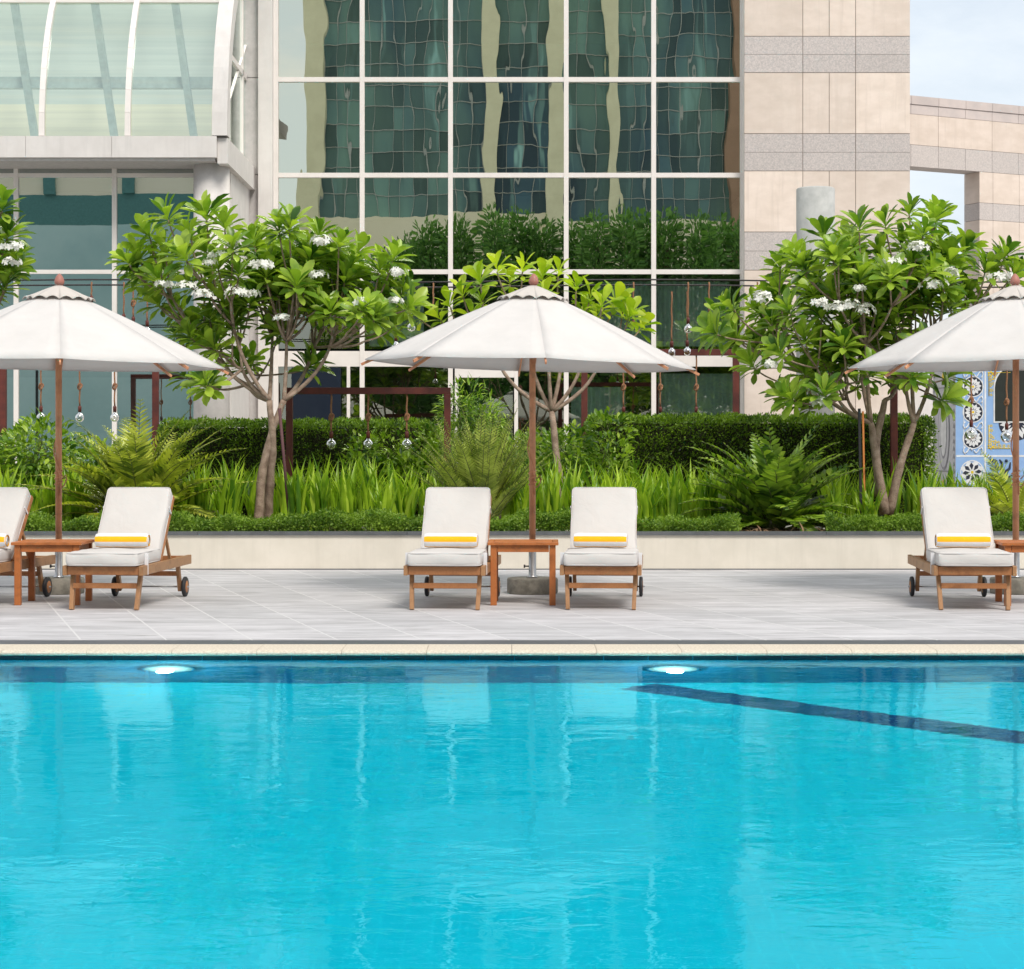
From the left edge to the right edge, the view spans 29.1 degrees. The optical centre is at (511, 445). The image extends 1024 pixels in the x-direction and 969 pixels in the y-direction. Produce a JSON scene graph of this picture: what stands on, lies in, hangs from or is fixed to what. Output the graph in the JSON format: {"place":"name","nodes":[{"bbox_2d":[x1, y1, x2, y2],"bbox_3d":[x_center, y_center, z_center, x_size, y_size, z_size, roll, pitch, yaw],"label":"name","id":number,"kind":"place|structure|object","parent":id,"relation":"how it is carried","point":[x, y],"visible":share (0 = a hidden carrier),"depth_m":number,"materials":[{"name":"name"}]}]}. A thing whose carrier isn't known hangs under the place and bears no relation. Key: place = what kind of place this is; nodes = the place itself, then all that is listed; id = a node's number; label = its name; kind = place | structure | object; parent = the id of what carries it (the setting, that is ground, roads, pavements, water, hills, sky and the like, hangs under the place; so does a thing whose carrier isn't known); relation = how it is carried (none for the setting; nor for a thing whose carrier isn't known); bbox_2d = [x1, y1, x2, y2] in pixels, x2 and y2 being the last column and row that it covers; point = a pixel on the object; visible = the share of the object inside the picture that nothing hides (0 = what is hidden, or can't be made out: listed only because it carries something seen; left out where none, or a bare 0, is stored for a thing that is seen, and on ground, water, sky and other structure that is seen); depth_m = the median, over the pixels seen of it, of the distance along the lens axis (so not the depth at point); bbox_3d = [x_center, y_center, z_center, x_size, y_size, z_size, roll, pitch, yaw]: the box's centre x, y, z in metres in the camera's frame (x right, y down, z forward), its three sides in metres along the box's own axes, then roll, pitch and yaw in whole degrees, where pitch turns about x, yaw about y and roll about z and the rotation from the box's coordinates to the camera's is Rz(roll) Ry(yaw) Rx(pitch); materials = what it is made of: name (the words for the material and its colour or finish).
{"place":"outdoors","nodes":[
{"label":"outdoors","id":0,"kind":"place"},
{"bbox_2d":[0,658,1023,968],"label":"pool water","id":1,"kind":"structure","parent":0,"point":[510,812],"depth_m":7.92,"materials":[{"name":"liquid"}]},
{"bbox_2d":[0,570,1023,639],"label":"pool deck","id":2,"kind":"structure","parent":0,"point":[670,605],"depth_m":17.10,"materials":[{"name":"grey stone"}]},
{"bbox_2d":[0,487,55,596],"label":"sun lounger","id":3,"kind":"object","parent":2,"relation":"on","point":[15,504],"visible":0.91,"depth_m":18.06,"materials":[{"name":"fabric"}]},
{"bbox_2d":[11,539,94,604],"bbox_3d":[-4.140,1.139,17.820,0.630,0.562,0.600,0,0,0],"label":"side table","id":4,"kind":"object","parent":2,"relation":"on","point":[31,547],"visible":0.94,"depth_m":17.55,"materials":[{"name":"brown wood"}]},
{"bbox_2d":[0,273,228,594],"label":"parasol","id":5,"kind":"object","parent":2,"relation":"on","point":[58,328],"visible":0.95,"depth_m":18.47,"materials":[{"name":"fabric"}]},
{"bbox_2d":[63,487,190,609],"bbox_3d":[-3.466,0.905,17.868,0.740,1.045,1.819,0,0,4],"label":"sun lounger","id":6,"kind":"object","parent":2,"relation":"on","point":[147,510],"visible":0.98,"depth_m":17.89,"materials":[{"name":"fabric"}]},
{"bbox_2d":[95,533,150,547],"bbox_3d":[-3.474,0.844,17.589,0.478,0.133,0.144,0,0,4],"label":"rolled towel","id":7,"kind":"object","parent":6,"relation":"on","point":[122,540],"visible":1,"depth_m":17.53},
{"bbox_2d":[404,487,501,609],"bbox_3d":[-0.521,0.905,17.868,0.740,1.045,1.819,0,0,4],"label":"sun lounger","id":8,"kind":"object","parent":2,"relation":"on","point":[457,509],"visible":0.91,"depth_m":17.88,"materials":[{"name":"fabric"}]},
{"bbox_2d":[424,533,477,547],"bbox_3d":[-0.543,0.844,17.590,0.478,0.133,0.144,0,0,4],"label":"rolled towel","id":9,"kind":"object","parent":8,"relation":"on","point":[450,540],"visible":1,"depth_m":17.53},
{"bbox_2d":[0,644,1023,655],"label":"pool coping","id":10,"kind":"object","parent":2,"relation":"on","point":[512,650],"visible":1,"depth_m":13.74,"materials":[{"name":"stone"}]},
{"bbox_2d":[0,640,1023,644],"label":"drain channel","id":11,"kind":"object","parent":2,"relation":"in","point":[346,642],"visible":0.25,"depth_m":14.27,"materials":[{"name":"metal"}]},
{"bbox_2d":[21,531,1023,569],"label":"planter wall","id":12,"kind":"structure","parent":2,"relation":"on","point":[658,550],"depth_m":22.60,"materials":[{"name":"stone"}]},
{"bbox_2d":[488,539,558,605],"bbox_3d":[0.103,1.139,17.800,0.630,0.562,0.600,0,0,1],"label":"side table","id":13,"kind":"object","parent":2,"relation":"on","point":[522,545],"visible":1,"depth_m":17.53,"materials":[{"name":"brown wood"}]},
{"bbox_2d":[361,274,699,594],"bbox_3d":[0.185,-0.121,19.000,3.034,3.082,3.035,0,0,18],"label":"parasol","id":14,"kind":"object","parent":2,"relation":"on","point":[533,328],"visible":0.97,"depth_m":18.45,"materials":[{"name":"fabric"}]},
{"bbox_2d":[560,487,644,609],"bbox_3d":[0.829,0.905,17.888,0.740,1.045,1.819,0,0,4],"label":"sun lounger","id":15,"kind":"object","parent":2,"relation":"on","point":[604,509],"visible":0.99,"depth_m":17.90,"materials":[{"name":"fabric"}]},
{"bbox_2d":[573,533,627,547],"bbox_3d":[0.791,0.844,17.619,0.478,0.133,0.144,0,0,6],"label":"rolled towel","id":16,"kind":"object","parent":15,"relation":"on","point":[601,540],"visible":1,"depth_m":17.56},
{"bbox_2d":[844,274,1023,594],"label":"parasol","id":17,"kind":"object","parent":2,"relation":"on","point":[986,333],"visible":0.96,"depth_m":18.63,"materials":[{"name":"fabric"}]},
{"bbox_2d":[908,487,1016,609],"bbox_3d":[4.054,0.905,17.848,0.740,1.045,1.819,0,0,4],"label":"sun lounger","id":18,"kind":"object","parent":2,"relation":"on","point":[955,509],"visible":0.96,"depth_m":17.87,"materials":[{"name":"fabric"}]},
{"bbox_2d":[935,533,990,547],"bbox_3d":[4.018,0.844,17.578,0.478,0.133,0.144,0,0,3],"label":"rolled towel","id":19,"kind":"object","parent":18,"relation":"on","point":[962,540],"visible":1,"depth_m":17.52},
{"bbox_2d":[994,540,1023,605],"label":"side table","id":20,"kind":"object","parent":2,"relation":"on","point":[1010,546],"visible":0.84,"depth_m":17.54,"materials":[{"name":"brown wood"}]},
{"bbox_2d":[32,510,1007,530],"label":"planting bed soil","id":21,"kind":"structure","parent":0,"point":[569,526],"depth_m":24.49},
{"bbox_2d":[0,184,36,306],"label":"frangipani tree","id":22,"kind":"object","parent":21,"relation":"on","point":[15,261],"visible":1,"depth_m":24.23,"materials":[{"name":"green plant"}]},
{"bbox_2d":[27,462,54,517],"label":"lily clump","id":23,"kind":"object","parent":21,"relation":"on","point":[48,497],"visible":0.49,"depth_m":24.03,"materials":[{"name":"green plant"}]},
{"bbox_2d":[0,407,88,503],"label":"leafy shrub","id":24,"kind":"object","parent":21,"relation":"on","point":[23,432],"visible":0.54,"depth_m":25.20,"materials":[{"name":"green plant"}]},
{"bbox_2d":[62,467,93,519],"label":"lily clump","id":25,"kind":"object","parent":21,"relation":"on","point":[70,486],"visible":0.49,"depth_m":23.89,"materials":[{"name":"green plant"}]},
{"bbox_2d":[0,369,158,472],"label":"steel frame","id":26,"kind":"object","parent":21,"relation":"on","point":[3,398],"visible":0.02,"depth_m":28.45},
{"bbox_2d":[49,433,114,509],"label":"leafy shrub","id":27,"kind":"object","parent":21,"relation":"on","point":[90,457],"visible":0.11,"depth_m":28.32,"materials":[{"name":"green plant"}]},
{"bbox_2d":[6,399,257,528],"bbox_3d":[-4.562,0.233,23.967,2.914,1.590,2.170,0,0,19],"label":"cycad","id":28,"kind":"object","parent":21,"relation":"on","point":[133,461],"visible":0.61,"depth_m":23.68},
{"bbox_2d":[182,456,209,518],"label":"lily clump","id":29,"kind":"object","parent":21,"relation":"on","point":[197,500],"visible":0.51,"depth_m":24.01,"materials":[{"name":"green plant"}]},
{"bbox_2d":[200,455,247,529],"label":"lily clump","id":30,"kind":"object","parent":21,"relation":"on","point":[228,502],"visible":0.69,"depth_m":23.74,"materials":[{"name":"green plant"}]},
{"bbox_2d":[216,452,257,515],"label":"lily clump","id":31,"kind":"object","parent":21,"relation":"on","point":[239,509],"visible":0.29,"depth_m":24.79,"materials":[{"name":"green plant"}]},
{"bbox_2d":[242,468,275,517],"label":"lily clump","id":32,"kind":"object","parent":21,"relation":"on","point":[250,498],"visible":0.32,"depth_m":25.17,"materials":[{"name":"green plant"}]},
{"bbox_2d":[105,190,435,518],"bbox_3d":[-2.983,-1.087,24.701,4.119,4.195,2.681,0,0,0],"label":"frangipani tree","id":33,"kind":"object","parent":21,"relation":"on","point":[311,279],"visible":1,"depth_m":24.29,"materials":[{"name":"green plant"}]},
{"bbox_2d":[272,463,306,515],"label":"lily clump","id":34,"kind":"object","parent":21,"relation":"on","point":[281,494],"visible":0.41,"depth_m":24.41,"materials":[{"name":"green plant"}]},
{"bbox_2d":[150,415,438,514],"bbox_3d":[-2.995,0.287,27.606,4.006,1.458,1.266,0,0,0],"label":"clipped hedge","id":35,"kind":"object","parent":21,"relation":"on","point":[310,436],"visible":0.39,"depth_m":27.22,"materials":[{"name":"green plant"}]},
{"bbox_2d":[285,458,316,528],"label":"lily clump","id":36,"kind":"object","parent":21,"relation":"on","point":[296,497],"visible":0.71,"depth_m":23.80,"materials":[{"name":"green plant"}]},
{"bbox_2d":[301,453,337,530],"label":"lily clump","id":37,"kind":"object","parent":21,"relation":"on","point":[316,500],"visible":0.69,"depth_m":23.89,"materials":[{"name":"green plant"}]},
{"bbox_2d":[320,454,366,509],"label":"lily clump","id":38,"kind":"object","parent":21,"relation":"on","point":[334,500],"visible":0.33,"depth_m":24.59,"materials":[{"name":"green plant"}]},
{"bbox_2d":[332,451,365,520],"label":"lily clump","id":39,"kind":"object","parent":21,"relation":"on","point":[347,492],"visible":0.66,"depth_m":23.99,"materials":[{"name":"green plant"}]},
{"bbox_2d":[286,387,450,479],"bbox_3d":[-1.857,0.173,25.500,2.128,1.854,0.085,0,0,0],"label":"steel frame","id":40,"kind":"object","parent":21,"relation":"on","point":[446,391],"visible":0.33,"depth_m":25.46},
{"bbox_2d":[348,455,389,524],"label":"lily clump","id":41,"kind":"object","parent":21,"relation":"on","point":[370,478],"visible":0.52,"depth_m":24.57,"materials":[{"name":"green plant"}]},
{"bbox_2d":[336,429,421,510],"bbox_3d":[-1.711,0.320,26.449,1.330,1.124,0.800,0,0,0],"label":"leafy shrub","id":42,"kind":"object","parent":21,"relation":"on","point":[377,459],"visible":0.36,"depth_m":26.41,"materials":[{"name":"green plant"}]},
{"bbox_2d":[367,469,402,530],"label":"lily clump","id":43,"kind":"object","parent":21,"relation":"on","point":[384,502],"visible":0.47,"depth_m":23.69,"materials":[{"name":"green plant"}]},
{"bbox_2d":[392,464,422,530],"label":"lily clump","id":44,"kind":"object","parent":21,"relation":"on","point":[406,503],"visible":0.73,"depth_m":23.83,"materials":[{"name":"green plant"}]},
{"bbox_2d":[383,422,454,503],"bbox_3d":[-1.053,0.283,26.272,1.375,1.200,0.974,0,0,0],"label":"leafy shrub","id":45,"kind":"object","parent":21,"relation":"on","point":[416,459],"visible":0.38,"depth_m":26.19,"materials":[{"name":"green plant"}]},
{"bbox_2d":[430,371,527,485],"bbox_3d":[-0.423,-0.065,27.172,1.438,1.941,1.202,0,0,0],"label":"leafy shrub","id":46,"kind":"object","parent":21,"relation":"on","point":[456,424],"visible":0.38,"depth_m":27.06,"materials":[{"name":"green plant"}]},
{"bbox_2d":[403,403,560,519],"bbox_3d":[-0.457,0.234,24.020,1.592,1.612,1.843,0,0,34],"label":"fern plant","id":47,"kind":"object","parent":21,"relation":"on","point":[484,465],"visible":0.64,"depth_m":23.85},
{"bbox_2d":[2,279,1023,287],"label":"overhead rail","id":48,"kind":"object","parent":21,"relation":"on","point":[483,281],"visible":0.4,"depth_m":28.20,"materials":[{"name":"metal"}]},
{"bbox_2d":[24,506,1023,530],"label":"ground cover","id":49,"kind":"object","parent":21,"relation":"on","point":[379,519],"visible":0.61,"depth_m":22.88,"materials":[{"name":"green plant"}]},
{"bbox_2d":[399,250,660,506],"bbox_3d":[0.210,-0.774,24.928,3.432,3.399,1.194,0,0,0],"label":"frangipani tree","id":50,"kind":"object","parent":21,"relation":"on","point":[622,293],"visible":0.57,"depth_m":24.95,"materials":[{"name":"green plant"}]},
{"bbox_2d":[494,427,591,486],"bbox_3d":[0.898,0.318,28.206,2.552,1.225,1.015,0,0,0],"label":"leafy shrub","id":51,"kind":"object","parent":21,"relation":"on","point":[545,444],"visible":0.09,"depth_m":28.05,"materials":[{"name":"green plant"}]},
{"bbox_2d":[508,425,586,491],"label":"leafy shrub","id":52,"kind":"object","parent":21,"relation":"on","point":[546,454],"visible":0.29,"depth_m":26.02,"materials":[{"name":"green plant"}]},
{"bbox_2d":[527,452,571,529],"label":"lily clump","id":53,"kind":"object","parent":21,"relation":"on","point":[555,502],"visible":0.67,"depth_m":24.07,"materials":[{"name":"green plant"}]},
{"bbox_2d":[544,457,589,525],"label":"lily clump","id":54,"kind":"object","parent":21,"relation":"on","point":[568,499],"visible":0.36,"depth_m":24.61,"materials":[{"name":"green plant"}]},
{"bbox_2d":[551,406,639,486],"bbox_3d":[1.109,0.182,26.193,1.246,1.438,0.939,0,0,0],"label":"leafy shrub","id":55,"kind":"object","parent":21,"relation":"on","point":[605,458],"visible":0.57,"depth_m":26.20,"materials":[{"name":"green plant"}]},
{"bbox_2d":[628,466,669,519],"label":"lily clump","id":56,"kind":"object","parent":21,"relation":"on","point":[647,505],"visible":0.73,"depth_m":23.73,"materials":[{"name":"green plant"}]},
{"bbox_2d":[646,466,671,517],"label":"lily clump","id":57,"kind":"object","parent":21,"relation":"on","point":[659,510],"visible":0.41,"depth_m":24.62,"materials":[{"name":"green plant"}]},
{"bbox_2d":[581,349,738,448],"bbox_3d":[2.142,-0.147,28.500,2.281,2.495,0.090,0,0,0],"label":"steel frame","id":58,"kind":"object","parent":21,"relation":"on","point":[679,352],"visible":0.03,"depth_m":28.45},
{"bbox_2d":[656,466,696,516],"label":"lily clump","id":59,"kind":"object","parent":21,"relation":"on","point":[672,498],"visible":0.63,"depth_m":24.07,"materials":[{"name":"green plant"}]},
{"bbox_2d":[659,458,711,519],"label":"lily clump","id":60,"kind":"object","parent":21,"relation":"on","point":[690,505],"visible":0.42,"depth_m":24.55,"materials":[{"name":"green plant"}]},
{"bbox_2d":[679,463,723,518],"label":"lily clump","id":61,"kind":"object","parent":21,"relation":"on","point":[710,492],"visible":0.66,"depth_m":24.06,"materials":[{"name":"green plant"}]},
{"bbox_2d":[581,411,941,515],"bbox_3d":[3.430,0.261,27.599,5.024,1.515,1.259,0,0,0],"label":"clipped hedge","id":62,"kind":"object","parent":21,"relation":"on","point":[665,439],"visible":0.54,"depth_m":27.22,"materials":[{"name":"green plant"}]},
{"bbox_2d":[678,416,869,530],"bbox_3d":[3.234,0.430,23.949,2.545,1.600,2.192,0,0,0],"label":"cycad","id":63,"kind":"object","parent":21,"relation":"on","point":[778,492],"visible":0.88,"depth_m":23.64,"materials":[{"name":"plant"}]},
{"bbox_2d":[818,475,851,529],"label":"lily clump","id":64,"kind":"object","parent":21,"relation":"on","point":[833,495],"visible":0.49,"depth_m":23.94,"materials":[{"name":"green plant"}]},
{"bbox_2d":[689,192,1023,515],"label":"frangipani tree","id":65,"kind":"object","parent":21,"relation":"on","point":[885,290],"visible":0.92,"depth_m":24.52,"materials":[{"name":"green plant"}]},
{"bbox_2d":[852,481,887,515],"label":"lily clump","id":66,"kind":"object","parent":21,"relation":"on","point":[870,507],"visible":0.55,"depth_m":24.07,"materials":[{"name":"green plant"}]},
{"bbox_2d":[890,375,897,498],"bbox_3d":[6.253,-0.034,26.900,2.176,2.267,0.090,0,0,0],"label":"steel frame","id":67,"kind":"object","parent":21,"relation":"on","point":[894,427],"visible":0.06,"depth_m":26.86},
{"bbox_2d":[901,468,926,514],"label":"lily clump","id":68,"kind":"object","parent":21,"relation":"on","point":[909,505],"visible":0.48,"depth_m":25.43,"materials":[{"name":"green plant"}]},
{"bbox_2d":[899,463,951,514],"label":"lily clump","id":69,"kind":"object","parent":21,"relation":"on","point":[918,487],"visible":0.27,"depth_m":23.82,"materials":[{"name":"green plant"}]},
{"bbox_2d":[954,450,1023,516],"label":"cycad","id":70,"kind":"object","parent":21,"relation":"on","point":[1004,493],"visible":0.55,"depth_m":24.05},
{"bbox_2d":[113,656,1004,657],"bbox_3d":[0.000,2.115,8.010,26.000,1.309,11.420,0,0,0],"label":"pool basin","id":71,"kind":"object","parent":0,"point":[514,656],"depth_m":13.72,"materials":[{"name":"teal tile"}]},
{"bbox_2d":[0,656,1023,657],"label":"waterline tiles","id":72,"kind":"object","parent":71,"relation":"attached to","point":[511,656],"visible":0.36,"depth_m":13.71,"materials":[{"name":"tile"}]},
{"bbox_2d":[910,0,1023,374],"label":"sky","id":73,"kind":"structure","parent":0,"point":[966,50],"materials":[{"name":"white"}]},
{"label":"terrace ground","id":74,"kind":"structure","parent":0,"visible":0},
{"bbox_2d":[0,0,909,480],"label":"hotel building","id":75,"kind":"structure","parent":74,"relation":"on","point":[644,140],"depth_m":35.95,"materials":[{"name":"beige glass"}]},
{"bbox_2d":[0,281,12,440],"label":"window pane","id":76,"kind":"structure","parent":75,"relation":"in","point":[9,298],"depth_m":33.40,"materials":[{"name":"teal glass"}]},
{"bbox_2d":[19,274,111,480],"bbox_3d":[-7.564,-0.993,33.400,1.585,3.835,0.001,0,0,0],"label":"window pane","id":77,"kind":"structure","parent":75,"relation":"in","point":[96,391],"depth_m":33.40,"materials":[{"name":"teal glass"}]},
{"bbox_2d":[19,178,111,269],"bbox_3d":[-7.564,-3.763,33.400,1.585,1.565,0.001,0,0,0],"label":"window pane","id":78,"kind":"structure","parent":75,"relation":"in","point":[71,217],"depth_m":33.40,"materials":[{"name":"teal glass"}]},
{"bbox_2d":[19,169,111,172],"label":"window pane","id":79,"kind":"structure","parent":75,"relation":"in","point":[20,170],"depth_m":33.40,"materials":[{"name":"teal glass"}]},
{"bbox_2d":[0,169,192,462],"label":"bay window frame","id":80,"kind":"structure","parent":75,"relation":"in","point":[15,175],"depth_m":33.37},
{"bbox_2d":[117,274,192,448],"bbox_3d":[-5.914,-0.993,33.400,1.554,3.835,0.003,0,0,0],"label":"window pane","id":81,"kind":"structure","parent":75,"relation":"in","point":[132,386],"depth_m":33.40,"materials":[{"name":"teal glass"}]},
{"bbox_2d":[117,178,192,269],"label":"window pane","id":82,"kind":"structure","parent":75,"relation":"in","point":[133,194],"depth_m":33.40,"materials":[{"name":"teal glass"}]},
{"bbox_2d":[117,169,192,172],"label":"window pane","id":83,"kind":"structure","parent":75,"relation":"in","point":[118,170],"depth_m":33.40,"materials":[{"name":"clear glass"}]},
{"bbox_2d":[279,178,359,246],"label":"window pane","id":84,"kind":"structure","parent":75,"relation":"in","point":[337,200],"depth_m":36.00,"materials":[{"name":"teal glass"}]},
{"bbox_2d":[279,82,359,172],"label":"window pane","id":85,"kind":"structure","parent":75,"relation":"in","point":[319,122],"depth_m":36.00,"materials":[{"name":"teal glass"}]},
{"bbox_2d":[279,0,359,76],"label":"window pane","id":86,"kind":"structure","parent":75,"relation":"in","point":[318,38],"depth_m":36.00,"materials":[{"name":"teal glass"}]},
{"bbox_2d":[365,178,447,268],"bbox_3d":[-1.928,-4.055,36.000,1.527,1.677,0.001,0,0,0],"label":"window pane","id":87,"kind":"structure","parent":75,"relation":"in","point":[414,211],"depth_m":36.00,"materials":[{"name":"teal glass"}]},
{"bbox_2d":[365,82,447,172],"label":"window pane","id":88,"kind":"structure","parent":75,"relation":"in","point":[406,123],"depth_m":36.00,"materials":[{"name":"teal glass"}]},
{"bbox_2d":[365,0,447,76],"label":"window pane","id":89,"kind":"structure","parent":75,"relation":"in","point":[404,38],"depth_m":36.00,"materials":[{"name":"teal glass"}]},
{"bbox_2d":[455,369,517,462],"bbox_3d":[-0.467,-0.226,35.934,1.154,2.373,0.111,0,0,0],"label":"door","id":90,"kind":"structure","parent":75,"relation":"in","point":[473,373],"depth_m":35.94,"materials":[{"name":"white glass"}]},
{"bbox_2d":[453,178,563,268],"bbox_3d":[-0.067,-4.055,36.000,2.026,1.677,0.002,0,0,0],"label":"window pane","id":91,"kind":"structure","parent":75,"relation":"in","point":[512,216],"depth_m":36.00,"materials":[{"name":"green glass"}]},
{"bbox_2d":[453,82,563,172],"bbox_3d":[-0.067,-5.809,36.000,2.026,1.660,0.003,0,0,0],"label":"window pane","id":92,"kind":"structure","parent":75,"relation":"in","point":[499,127],"depth_m":36.00,"materials":[{"name":"green glass"}]},
{"bbox_2d":[453,0,563,76],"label":"window pane","id":93,"kind":"structure","parent":75,"relation":"in","point":[492,38],"depth_m":36.00,"materials":[{"name":"green glass"}]},
{"bbox_2d":[569,178,650,268],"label":"window pane","id":94,"kind":"structure","parent":75,"relation":"in","point":[610,218],"depth_m":36.00,"materials":[{"name":"green glass"}]},
{"bbox_2d":[569,82,650,172],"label":"window pane","id":95,"kind":"structure","parent":75,"relation":"in","point":[610,122],"depth_m":36.00,"materials":[{"name":"green glass"}]},
{"bbox_2d":[569,0,650,76],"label":"window pane","id":96,"kind":"structure","parent":75,"relation":"in","point":[608,38],"depth_m":36.00,"materials":[{"name":"green glass"}]},
{"bbox_2d":[656,178,739,268],"bbox_3d":[3.395,-4.055,36.000,1.536,1.677,0.002,0,0,0],"label":"window pane","id":97,"kind":"structure","parent":75,"relation":"in","point":[698,219],"depth_m":36.00,"materials":[{"name":"green glass"}]},
{"bbox_2d":[656,82,739,172],"bbox_3d":[3.395,-5.809,36.000,1.536,1.660,0.003,0,0,0],"label":"window pane","id":98,"kind":"structure","parent":75,"relation":"in","point":[698,123],"depth_m":36.00,"materials":[{"name":"green glass"}]},
{"bbox_2d":[656,0,739,76],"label":"window pane","id":99,"kind":"structure","parent":75,"relation":"in","point":[695,38],"depth_m":36.00,"materials":[{"name":"green glass"}]},
{"bbox_2d":[796,186,834,422],"bbox_3d":[5.081,-1.662,33.000,0.640,5.300,0.640,0,0,0],"label":"concrete post","id":100,"kind":"object","parent":74,"relation":"on","point":[816,202],"visible":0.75,"depth_m":32.73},
{"bbox_2d":[910,378,932,475],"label":"boundary wall","id":101,"kind":"structure","parent":74,"relation":"on","point":[927,407],"depth_m":62.00,"materials":[{"name":"concrete"}]},
{"bbox_2d":[910,95,1023,306],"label":"stone gateway","id":102,"kind":"object","parent":74,"relation":"on","point":[980,145],"visible":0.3,"depth_m":45.96,"materials":[{"name":"beige stone"}]},
{"bbox_2d":[933,370,1023,490],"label":"painted kiosk","id":103,"kind":"object","parent":74,"relation":"on","point":[960,451],"visible":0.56,"depth_m":31.00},
{"bbox_2d":[993,370,1023,422],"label":"serving window","id":104,"kind":"structure","parent":103,"relation":"in","point":[999,392],"depth_m":30.99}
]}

